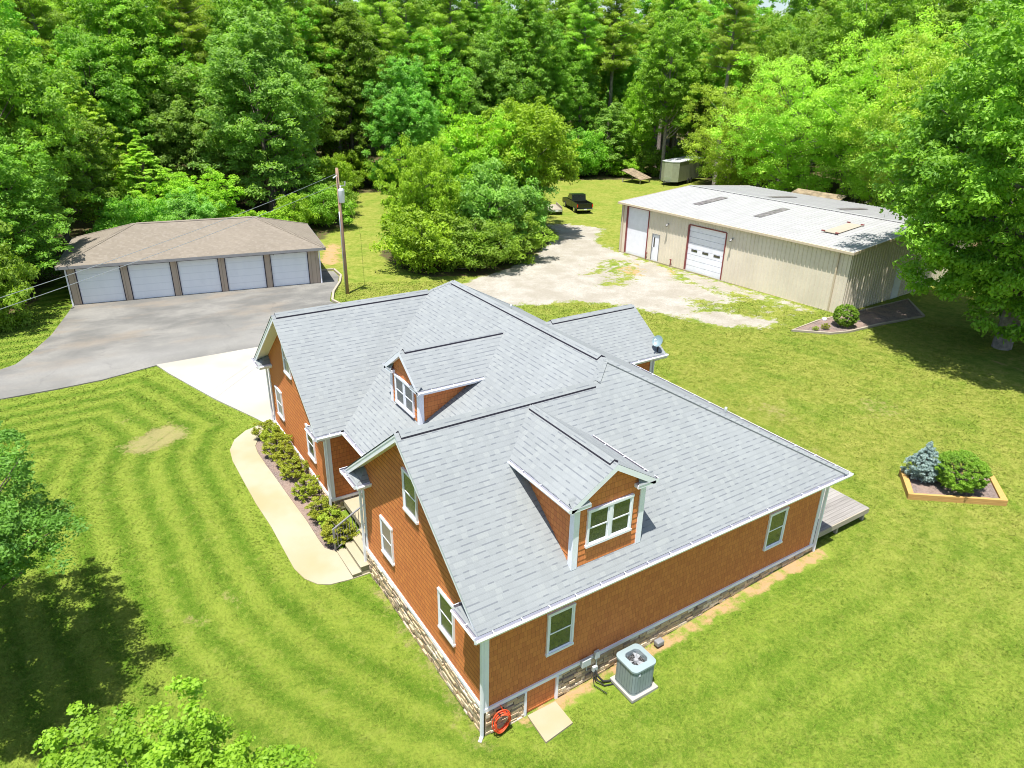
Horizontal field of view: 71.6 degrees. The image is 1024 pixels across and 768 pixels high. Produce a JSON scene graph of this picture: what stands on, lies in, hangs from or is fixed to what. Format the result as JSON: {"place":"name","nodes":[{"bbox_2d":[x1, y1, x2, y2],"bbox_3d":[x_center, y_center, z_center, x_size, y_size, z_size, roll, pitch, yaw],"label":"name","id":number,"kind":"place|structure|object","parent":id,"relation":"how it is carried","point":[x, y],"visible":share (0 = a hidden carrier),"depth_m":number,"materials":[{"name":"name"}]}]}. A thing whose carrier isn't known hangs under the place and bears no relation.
{"place":"outdoors","nodes":[
{"label":"outdoors","id":0,"kind":"place"},
{"bbox_2d":[0,271,338,399],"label":"asphalt driveway","id":1,"kind":"structure","parent":0,"point":[82,344],"depth_m":39.62,"materials":[{"name":"grey asphalt"}]},
{"bbox_2d":[156,347,274,422],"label":"concrete driveway","id":2,"kind":"structure","parent":0,"point":[236,380],"depth_m":34.06,"materials":[{"name":"white concrete"}]},
{"bbox_2d":[0,124,1023,767],"bbox_3d":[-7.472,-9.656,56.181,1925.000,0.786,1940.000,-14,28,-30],"label":"ground","id":3,"kind":"structure","parent":0,"point":[582,262],"depth_m":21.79,"materials":[{"name":"green plant"}]},
{"bbox_2d":[0,219,40,331],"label":"bush","id":4,"kind":"object","parent":3,"relation":"on","point":[22,270],"visible":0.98,"depth_m":39.22,"materials":[{"name":"green plant"}]},
{"bbox_2d":[0,0,58,132],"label":"broadleaf tree","id":5,"kind":"object","parent":3,"relation":"on","point":[14,15],"visible":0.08,"depth_m":56.77,"materials":[{"name":"green plant"}]},
{"bbox_2d":[0,135,75,281],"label":"broadleaf tree","id":6,"kind":"object","parent":3,"relation":"on","point":[19,218],"visible":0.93,"depth_m":42.14,"materials":[{"name":"green plant"}]},
{"bbox_2d":[1,0,79,212],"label":"pine tree","id":7,"kind":"object","parent":3,"relation":"on","point":[35,18],"visible":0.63,"depth_m":62.36,"materials":[{"name":"green plant"}]},
{"bbox_2d":[0,420,91,589],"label":"broadleaf tree","id":8,"kind":"object","parent":3,"relation":"on","point":[33,516],"visible":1,"depth_m":16.21,"materials":[{"name":"green plant"}]},
{"bbox_2d":[0,0,97,227],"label":"broadleaf tree","id":9,"kind":"object","parent":3,"relation":"on","point":[19,92],"visible":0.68,"depth_m":47.01,"materials":[{"name":"green plant"}]},
{"bbox_2d":[0,97,121,245],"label":"broadleaf tree","id":10,"kind":"object","parent":3,"relation":"on","point":[97,172],"visible":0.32,"depth_m":54.00,"materials":[{"name":"green plant"}]},
{"bbox_2d":[34,22,164,180],"bbox_3d":[-38.120,-23.630,65.205,10.952,16.934,14.081,-6,25,-16],"label":"broadleaf tree","id":11,"kind":"object","parent":3,"relation":"on","point":[100,73],"visible":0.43,"depth_m":62.35,"materials":[{"name":"green plant"}]},
{"bbox_2d":[57,59,150,229],"bbox_3d":[-35.099,-18.984,58.520,8.337,14.152,7.394,4,24,6],"label":"cedar tree","id":12,"kind":"object","parent":3,"relation":"on","point":[82,102],"visible":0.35,"depth_m":58.07,"materials":[{"name":"green plant"}]},
{"bbox_2d":[77,0,143,191],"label":"pine tree","id":13,"kind":"object","parent":3,"relation":"on","point":[113,12],"visible":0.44,"depth_m":64.09,"materials":[{"name":"green plant"}]},
{"bbox_2d":[53,0,182,200],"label":"broadleaf tree","id":14,"kind":"object","parent":3,"relation":"on","point":[129,19],"visible":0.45,"depth_m":64.91,"materials":[{"name":"green plant"}]},
{"bbox_2d":[84,192,169,234],"bbox_3d":[-28.744,-11.933,53.856,5.896,5.528,6.480,23,32,39],"label":"bush","id":15,"kind":"object","parent":3,"relation":"on","point":[114,213],"visible":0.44,"depth_m":52.58,"materials":[{"name":"green plant"}]},
{"bbox_2d":[108,129,180,221],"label":"cedar tree","id":16,"kind":"object","parent":3,"relation":"on","point":[143,157],"visible":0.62,"depth_m":58.15,"materials":[{"name":"green plant"}]},
{"bbox_2d":[82,6,223,180],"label":"broadleaf tree","id":17,"kind":"object","parent":3,"relation":"on","point":[167,43],"visible":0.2,"depth_m":66.81,"materials":[{"name":"green plant"}]},
{"bbox_2d":[30,675,317,767],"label":"maple tree","id":18,"kind":"object","parent":3,"relation":"on","point":[175,747],"visible":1,"depth_m":11.06,"materials":[{"name":"green plant"}]},
{"bbox_2d":[150,0,216,188],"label":"pine tree","id":19,"kind":"object","parent":3,"relation":"on","point":[196,28],"visible":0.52,"depth_m":68.97,"materials":[{"name":"green plant"}]},
{"bbox_2d":[152,195,217,220],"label":"bush","id":20,"kind":"object","parent":3,"relation":"on","point":[176,214],"visible":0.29,"depth_m":54.81,"materials":[{"name":"green plant"}]},
{"bbox_2d":[131,166,247,220],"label":"broadleaf tree","id":21,"kind":"object","parent":3,"relation":"on","point":[183,182],"visible":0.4,"depth_m":58.00,"materials":[{"name":"green plant"}]},
{"bbox_2d":[154,186,225,218],"bbox_3d":[-25.761,-13.108,56.638,5.448,5.154,4.970,12,26,23],"label":"bush","id":22,"kind":"object","parent":3,"relation":"on","point":[206,205],"visible":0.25,"depth_m":55.59,"materials":[{"name":"green plant"}]},
{"bbox_2d":[55,216,325,305],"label":"garage building","id":23,"kind":"structure","parent":3,"relation":"on","point":[259,252],"depth_m":46.16,"materials":[{"name":"brown"}]},
{"bbox_2d":[74,266,126,303],"bbox_3d":[-25.464,-6.154,43.992,2.472,2.280,0.130,-9,26,-21],"label":"garage door","id":24,"kind":"structure","parent":23,"relation":"in","point":[108,286],"depth_m":44.00,"materials":[{"name":"grey metal"}]},
{"bbox_2d":[126,262,175,299],"bbox_3d":[-22.856,-6.565,45.026,2.472,2.280,0.130,-9,26,-21],"label":"garage door","id":25,"kind":"structure","parent":23,"relation":"in","point":[150,280],"depth_m":45.02,"materials":[{"name":"grey metal"}]},
{"bbox_2d":[176,258,222,294],"bbox_3d":[-20.248,-6.976,46.060,2.472,2.280,0.130,-9,26,-21],"label":"garage door","id":26,"kind":"structure","parent":23,"relation":"in","point":[203,275],"depth_m":46.05,"materials":[{"name":"grey metal"}]},
{"bbox_2d":[224,255,267,290],"bbox_3d":[-17.639,-7.388,47.094,2.472,2.280,0.130,-9,26,-21],"label":"garage door","id":27,"kind":"structure","parent":23,"relation":"in","point":[243,272],"depth_m":47.09,"materials":[{"name":"grey metal"}]},
{"bbox_2d":[269,252,310,286],"bbox_3d":[-15.033,-7.799,48.128,2.472,2.280,0.130,-9,26,-21],"label":"garage door","id":28,"kind":"structure","parent":23,"relation":"in","point":[286,268],"depth_m":48.13,"materials":[{"name":"grey metal"}]},
{"bbox_2d":[138,64,266,201],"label":"broadleaf tree","id":29,"kind":"object","parent":3,"relation":"on","point":[194,126],"visible":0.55,"depth_m":65.75,"materials":[{"name":"green plant"}]},
{"bbox_2d":[199,0,328,197],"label":"broadleaf tree","id":30,"kind":"object","parent":3,"relation":"on","point":[283,14],"visible":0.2,"depth_m":70.32,"materials":[{"name":"green plant"}]},
{"bbox_2d":[187,5,341,215],"bbox_3d":[-23.373,-25.056,66.900,13.731,18.839,16.758,0,24,-1],"label":"broadleaf tree","id":31,"kind":"object","parent":3,"relation":"on","point":[234,71],"visible":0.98,"depth_m":63.78,"materials":[{"name":"green plant"}]},
{"bbox_2d":[256,436,337,549],"bbox_3d":[-8.030,3.733,26.221,1.240,0.594,8.480,-14,28,-30],"label":"mulch bed","id":32,"kind":"object","parent":3,"relation":"on","point":[287,484],"visible":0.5,"depth_m":25.64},
{"bbox_2d":[291,473,321,502],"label":"azalea bush","id":33,"kind":"object","parent":32,"relation":"on","point":[308,489],"visible":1,"depth_m":25.11,"materials":[{"name":"green plant"}]},
{"bbox_2d":[320,516,358,545],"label":"azalea bush","id":34,"kind":"object","parent":32,"relation":"on","point":[326,528],"visible":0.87,"depth_m":23.19,"materials":[{"name":"green plant"}]},
{"bbox_2d":[273,193,320,224],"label":"bush","id":35,"kind":"object","parent":3,"relation":"on","point":[303,214],"visible":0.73,"depth_m":61.80,"materials":[{"name":"green plant"}]},
{"bbox_2d":[250,25,346,189],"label":"broadleaf tree","id":36,"kind":"object","parent":3,"relation":"on","point":[325,119],"visible":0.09,"depth_m":78.92,"materials":[{"name":"green plant"}]},
{"bbox_2d":[230,424,369,584],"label":"walkway","id":37,"kind":"structure","parent":3,"relation":"on","point":[311,558],"depth_m":24.18,"materials":[{"name":"concrete"}]},
{"bbox_2d":[284,0,361,155],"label":"broadleaf tree","id":38,"kind":"object","parent":3,"relation":"on","point":[301,19],"visible":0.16,"depth_m":79.95,"materials":[{"name":"green plant"}]},
{"bbox_2d":[293,178,357,226],"bbox_3d":[-17.108,-16.382,65.337,6.670,4.504,6.069,14,27,27],"label":"bush","id":39,"kind":"object","parent":3,"relation":"on","point":[328,216],"visible":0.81,"depth_m":64.37,"materials":[{"name":"green plant"}]},
{"bbox_2d":[297,155,359,188],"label":"bush","id":40,"kind":"object","parent":3,"relation":"on","point":[323,168],"visible":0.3,"depth_m":75.00,"materials":[{"name":"green plant"}]},
{"bbox_2d":[300,0,357,158],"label":"pine tree","id":41,"kind":"object","parent":3,"relation":"on","point":[324,11],"visible":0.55,"depth_m":79.99,"materials":[{"name":"green plant"}]},
{"bbox_2d":[333,168,348,293],"bbox_3d":[-10.762,-9.468,45.362,0.627,8.352,0.903,0,24,-3],"label":"utility pole","id":42,"kind":"object","parent":3,"relation":"on","point":[340,194],"visible":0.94,"depth_m":45.05,"materials":[{"name":"brown wood"}]},
{"bbox_2d":[306,0,392,169],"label":"broadleaf tree","id":43,"kind":"object","parent":3,"relation":"on","point":[365,61],"visible":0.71,"depth_m":81.12,"materials":[{"name":"green plant"}]},
{"bbox_2d":[336,528,369,577],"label":"front steps","id":44,"kind":"structure","parent":3,"relation":"on","point":[351,554],"depth_m":22.64,"materials":[{"name":"concrete"}]},
{"bbox_2d":[353,0,401,173],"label":"pine tree","id":45,"kind":"object","parent":3,"relation":"on","point":[371,16],"visible":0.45,"depth_m":86.29,"materials":[{"name":"green plant"}]},
{"bbox_2d":[357,55,451,178],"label":"broadleaf tree","id":46,"kind":"object","parent":3,"relation":"on","point":[401,103],"visible":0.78,"depth_m":81.09,"materials":[{"name":"green plant"}]},
{"bbox_2d":[371,0,445,135],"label":"pine tree","id":47,"kind":"object","parent":3,"relation":"on","point":[397,20],"visible":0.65,"depth_m":84.27,"materials":[{"name":"green plant"}]},
{"bbox_2d":[363,132,468,245],"bbox_3d":[-6.896,-14.345,54.813,7.904,9.603,6.376,8,25,15],"label":"broadleaf tree","id":48,"kind":"object","parent":3,"relation":"on","point":[418,177],"visible":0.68,"depth_m":53.20,"materials":[{"name":"green plant"}]},
{"bbox_2d":[369,203,464,273],"bbox_3d":[-6.731,-10.559,52.037,7.193,5.105,6.507,7,25,13],"label":"bush","id":49,"kind":"object","parent":3,"relation":"on","point":[404,244],"visible":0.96,"depth_m":50.57,"materials":[{"name":"green plant"}]},
{"bbox_2d":[363,22,474,157],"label":"broadleaf tree","id":50,"kind":"object","parent":3,"relation":"on","point":[432,66],"visible":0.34,"depth_m":84.91,"materials":[{"name":"green plant"}]},
{"bbox_2d":[403,0,490,128],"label":"broadleaf tree","id":51,"kind":"object","parent":3,"relation":"on","point":[426,19],"visible":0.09,"depth_m":91.15,"materials":[{"name":"green plant"}]},
{"bbox_2d":[422,0,476,145],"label":"pine tree","id":52,"kind":"object","parent":3,"relation":"on","point":[458,25],"visible":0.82,"depth_m":86.32,"materials":[{"name":"green plant"}]},
{"bbox_2d":[427,30,523,151],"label":"broadleaf tree","id":53,"kind":"object","parent":3,"relation":"on","point":[477,90],"visible":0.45,"depth_m":88.10,"materials":[{"name":"green plant"}]},
{"bbox_2d":[452,0,500,66],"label":"pine tree","id":54,"kind":"object","parent":3,"relation":"on","point":[485,5],"visible":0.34,"depth_m":91.95,"materials":[{"name":"green plant"}]},
{"bbox_2d":[432,212,525,271],"bbox_3d":[-2.441,-10.358,52.449,7.351,4.640,6.689,-2,24,-8],"label":"bush","id":55,"kind":"object","parent":3,"relation":"on","point":[474,250],"visible":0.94,"depth_m":51.17,"materials":[{"name":"green plant"}]},
{"bbox_2d":[423,105,541,218],"bbox_3d":[-2.967,-17.158,59.094,11.066,11.479,8.927,9,25,17],"label":"broadleaf tree","id":56,"kind":"object","parent":3,"relation":"on","point":[471,152],"visible":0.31,"depth_m":56.58,"materials":[{"name":"green plant"}]},
{"bbox_2d":[442,157,536,250],"bbox_3d":[-1.982,-13.476,55.219,7.629,8.203,8.362,4,24,7],"label":"broadleaf tree","id":57,"kind":"object","parent":3,"relation":"on","point":[474,191],"visible":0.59,"depth_m":53.13,"materials":[{"name":"green plant"}]},
{"bbox_2d":[454,95,582,206],"bbox_3d":[0.851,-18.633,61.823,10.721,12.115,13.993,5,25,9],"label":"broadleaf tree","id":58,"kind":"object","parent":3,"relation":"on","point":[547,135],"visible":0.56,"depth_m":57.99,"materials":[{"name":"green plant"}]},
{"bbox_2d":[483,207,558,264],"bbox_3d":[-0.097,-11.786,55.857,6.211,4.521,6.826,-17,30,-34],"label":"bush","id":59,"kind":"object","parent":3,"relation":"on","point":[527,245],"visible":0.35,"depth_m":54.55,"materials":[{"name":"green plant"}]},
{"bbox_2d":[485,161,559,240],"bbox_3d":[0.322,-14.991,59.589,7.180,7.383,7.870,11,26,21],"label":"bush","id":60,"kind":"object","parent":3,"relation":"on","point":[541,214],"visible":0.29,"depth_m":57.94,"materials":[{"name":"green plant"}]},
{"bbox_2d":[485,0,572,117],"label":"broadleaf tree","id":61,"kind":"object","parent":3,"relation":"on","point":[536,63],"visible":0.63,"depth_m":90.10,"materials":[{"name":"green plant"}]},
{"bbox_2d":[528,701,572,742],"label":"concrete slab","id":62,"kind":"structure","parent":3,"relation":"on","point":[550,722],"depth_m":17.32,"materials":[{"name":"beige concrete"}]},
{"bbox_2d":[250,280,853,742],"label":"house","id":63,"kind":"structure","parent":3,"relation":"on","point":[554,508],"depth_m":19.32,"materials":[{"name":"wood"}]},
{"bbox_2d":[379,514,394,565],"bbox_3d":[-3.560,4.448,20.205,0.075,1.260,0.830,-14,28,-30],"label":"window","id":64,"kind":"structure","parent":63,"relation":"in","point":[386,531],"depth_m":20.19,"materials":[{"name":"clear glass"}]},
{"bbox_2d":[401,467,418,524],"bbox_3d":[-2.571,2.806,17.852,0.075,1.260,0.830,-14,28,-30],"label":"window","id":65,"kind":"structure","parent":63,"relation":"in","point":[410,501],"depth_m":17.87,"materials":[{"name":"clear glass"}]},
{"bbox_2d":[437,587,455,647],"bbox_3d":[-1.620,5.723,17.453,0.075,1.260,0.830,-14,28,-30],"label":"window","id":66,"kind":"structure","parent":63,"relation":"in","point":[446,621],"depth_m":17.46,"materials":[{"name":"clear glass"}]},
{"bbox_2d":[523,676,558,716],"bbox_3d":[0.713,7.764,17.643,1.020,0.850,0.070,-14,28,-30],"label":"access door","id":67,"kind":"structure","parent":63,"relation":"in","point":[547,691],"depth_m":17.66,"materials":[{"name":"brown wood"}]},
{"bbox_2d":[545,602,575,657],"bbox_3d":[1.171,5.919,17.108,0.830,1.290,0.075,-14,28,-30],"label":"window","id":68,"kind":"structure","parent":63,"relation":"in","point":[560,622],"depth_m":17.10,"materials":[{"name":"white glass"}]},
{"bbox_2d":[762,506,789,550],"bbox_3d":[7.824,4.288,21.043,0.830,1.290,0.075,-14,28,-30],"label":"window","id":69,"kind":"structure","parent":63,"relation":"in","point":[777,519],"depth_m":21.03,"materials":[{"name":"clear glass"}]},
{"bbox_2d":[540,19,584,127],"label":"broadleaf tree","id":70,"kind":"object","parent":3,"relation":"on","point":[569,99],"visible":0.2,"depth_m":96.30,"materials":[{"name":"green plant"}]},
{"bbox_2d":[537,30,613,138],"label":"broadleaf tree","id":71,"kind":"object","parent":3,"relation":"on","point":[586,94],"visible":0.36,"depth_m":96.93,"materials":[{"name":"green plant"}]},
{"bbox_2d":[529,0,622,122],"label":"broadleaf tree","id":72,"kind":"object","parent":3,"relation":"on","point":[561,12],"visible":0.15,"depth_m":101.70,"materials":[{"name":"green plant"}]},
{"bbox_2d":[561,126,612,175],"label":"bush","id":73,"kind":"object","parent":3,"relation":"on","point":[586,137],"visible":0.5,"depth_m":95.81,"materials":[{"name":"green plant"}]},
{"bbox_2d":[564,0,610,136],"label":"pine tree","id":74,"kind":"object","parent":3,"relation":"on","point":[581,9],"visible":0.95,"depth_m":95.27,"materials":[{"name":"green plant"}]},
{"bbox_2d":[583,102,637,173],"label":"broadleaf tree","id":75,"kind":"object","parent":3,"relation":"on","point":[616,123],"visible":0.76,"depth_m":97.72,"materials":[{"name":"green plant"}]},
{"bbox_2d":[593,0,648,137],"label":"pine tree","id":76,"kind":"object","parent":3,"relation":"on","point":[625,50],"visible":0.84,"depth_m":101.43,"materials":[{"name":"green plant"}]},
{"bbox_2d":[593,50,657,157],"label":"broadleaf tree","id":77,"kind":"object","parent":3,"relation":"on","point":[622,81],"visible":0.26,"depth_m":108.49,"materials":[{"name":"green plant"}]},
{"bbox_2d":[610,675,657,702],"bbox_3d":[3.137,7.714,18.302,0.880,0.100,0.880,-14,28,-30],"label":"equipment pad","id":78,"kind":"object","parent":3,"relation":"on","point":[651,689],"visible":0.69,"depth_m":18.02,"materials":[{"name":"concrete"}]},
{"bbox_2d":[615,644,655,695],"bbox_3d":[3.135,7.280,18.126,0.790,0.830,0.790,-14,28,-30],"label":"air conditioner","id":79,"kind":"object","parent":78,"relation":"on","point":[636,663],"visible":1,"depth_m":17.91,"materials":[{"name":"grey metal"}]},
{"bbox_2d":[613,77,657,162],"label":"broadleaf tree","id":80,"kind":"object","parent":3,"relation":"on","point":[638,136],"visible":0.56,"depth_m":101.17,"materials":[{"name":"green plant"}]},
{"bbox_2d":[634,146,668,176],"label":"bush","id":81,"kind":"object","parent":3,"relation":"on","point":[650,157],"visible":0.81,"depth_m":99.84,"materials":[{"name":"green plant"}]},
{"bbox_2d":[637,0,697,166],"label":"pine tree","id":82,"kind":"object","parent":3,"relation":"on","point":[667,7],"visible":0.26,"depth_m":101.01,"materials":[{"name":"green plant"}]},
{"bbox_2d":[627,1,712,178],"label":"broadleaf tree","id":83,"kind":"object","parent":3,"relation":"on","point":[664,91],"visible":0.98,"depth_m":91.58,"materials":[{"name":"green plant"}]},
{"bbox_2d":[661,156,702,185],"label":"cargo trailer","id":84,"kind":"object","parent":3,"relation":"on","point":[678,169],"visible":0.97,"depth_m":92.93,"materials":[{"name":"grey metal"}]},
{"bbox_2d":[660,64,739,155],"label":"broadleaf tree","id":85,"kind":"object","parent":3,"relation":"on","point":[688,130],"visible":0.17,"depth_m":99.29,"materials":[{"name":"green plant"}]},
{"bbox_2d":[678,81,787,185],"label":"broadleaf tree","id":86,"kind":"object","parent":3,"relation":"on","point":[727,170],"visible":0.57,"depth_m":77.50,"materials":[{"name":"green plant"}]},
{"bbox_2d":[697,0,771,184],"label":"pine tree","id":87,"kind":"object","parent":3,"relation":"on","point":[724,42],"visible":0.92,"depth_m":83.19,"materials":[{"name":"green plant"}]},
{"bbox_2d":[683,0,788,154],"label":"broadleaf tree","id":88,"kind":"object","parent":3,"relation":"on","point":[763,10],"visible":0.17,"depth_m":93.45,"materials":[{"name":"green plant"}]},
{"bbox_2d":[704,8,828,186],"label":"broadleaf tree","id":89,"kind":"object","parent":3,"relation":"on","point":[784,43],"visible":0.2,"depth_m":84.79,"materials":[{"name":"green plant"}]},
{"bbox_2d":[618,185,969,313],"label":"metal building","id":90,"kind":"structure","parent":3,"relation":"on","point":[827,254],"depth_m":50.00,"materials":[{"name":"beige metal"}]},
{"bbox_2d":[624,206,649,257],"bbox_3d":[10.124,-12.296,57.356,0.210,3.860,2.470,-16,29,-33],"label":"roller door","id":91,"kind":"structure","parent":90,"relation":"in","point":[637,220],"depth_m":57.44,"materials":[{"name":"white metal"}]},
{"bbox_2d":[683,224,727,279],"bbox_3d":[14.248,-9.754,52.321,0.210,3.500,3.520,-16,29,-33],"label":"roller door","id":92,"kind":"structure","parent":90,"relation":"in","point":[705,247],"depth_m":52.35,"materials":[{"name":"white metal"}]},
{"bbox_2d":[705,48,889,192],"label":"broadleaf tree","id":93,"kind":"object","parent":3,"relation":"on","point":[788,154],"visible":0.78,"depth_m":69.51,"materials":[{"name":"green plant"}]},
{"bbox_2d":[767,14,843,190],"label":"broadleaf tree","id":94,"kind":"object","parent":3,"relation":"on","point":[806,49],"visible":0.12,"depth_m":79.70,"materials":[{"name":"green plant"}]},
{"bbox_2d":[813,487,868,539],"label":"wooden deck","id":95,"kind":"structure","parent":3,"relation":"on","point":[841,509],"depth_m":23.98,"materials":[{"name":"grey wood"}]},
{"bbox_2d":[791,298,924,334],"bbox_3d":[22.189,-3.983,44.079,12.353,0.260,2.681,-13,28,-28],"label":"mulch border","id":96,"kind":"object","parent":3,"relation":"on","point":[894,312],"visible":0.81,"depth_m":44.07,"materials":[{"name":"grey gravel"}]},
{"bbox_2d":[800,0,939,200],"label":"broadleaf tree","id":97,"kind":"object","parent":3,"relation":"on","point":[875,19],"visible":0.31,"depth_m":68.08,"materials":[{"name":"green plant"}]},
{"bbox_2d":[810,2,975,206],"bbox_3d":[34.693,-23.680,65.392,15.805,19.718,16.253,-20,31,-38],"label":"broadleaf tree","id":98,"kind":"object","parent":3,"relation":"on","point":[856,184],"visible":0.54,"depth_m":63.70,"materials":[{"name":"green plant"}]},
{"bbox_2d":[836,22,1023,207],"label":"broadleaf tree","id":99,"kind":"object","parent":3,"relation":"on","point":[894,126],"visible":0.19,"depth_m":57.39,"materials":[{"name":"green plant"}]},
{"bbox_2d":[851,0,1023,350],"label":"shade tree","id":100,"kind":"object","parent":3,"relation":"on","point":[981,111],"visible":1,"depth_m":35.73,"materials":[{"name":"green plant"}]},
{"bbox_2d":[880,0,1003,169],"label":"broadleaf tree","id":101,"kind":"object","parent":3,"relation":"on","point":[952,13],"visible":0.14,"depth_m":64.16,"materials":[{"name":"green plant"}]},
{"bbox_2d":[899,469,1007,505],"bbox_3d":[16.248,3.849,26.272,3.805,0.340,1.827,3,24,5],"label":"raised bed","id":102,"kind":"object","parent":3,"relation":"on","point":[992,493],"visible":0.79,"depth_m":25.76,"materials":[{"name":"beige wood"}]},
{"bbox_2d":[900,441,944,482],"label":"spruce shrub","id":103,"kind":"object","parent":102,"relation":"in","point":[923,461],"visible":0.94,"depth_m":26.08,"materials":[{"name":"green plant"}]},
{"bbox_2d":[934,449,993,493],"bbox_3d":[16.347,3.308,25.969,2.024,1.728,1.945,-12,27,-26],"label":"rounded shrub","id":104,"kind":"object","parent":102,"relation":"on","point":[968,484],"visible":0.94,"depth_m":25.50,"materials":[{"name":"green plant"}]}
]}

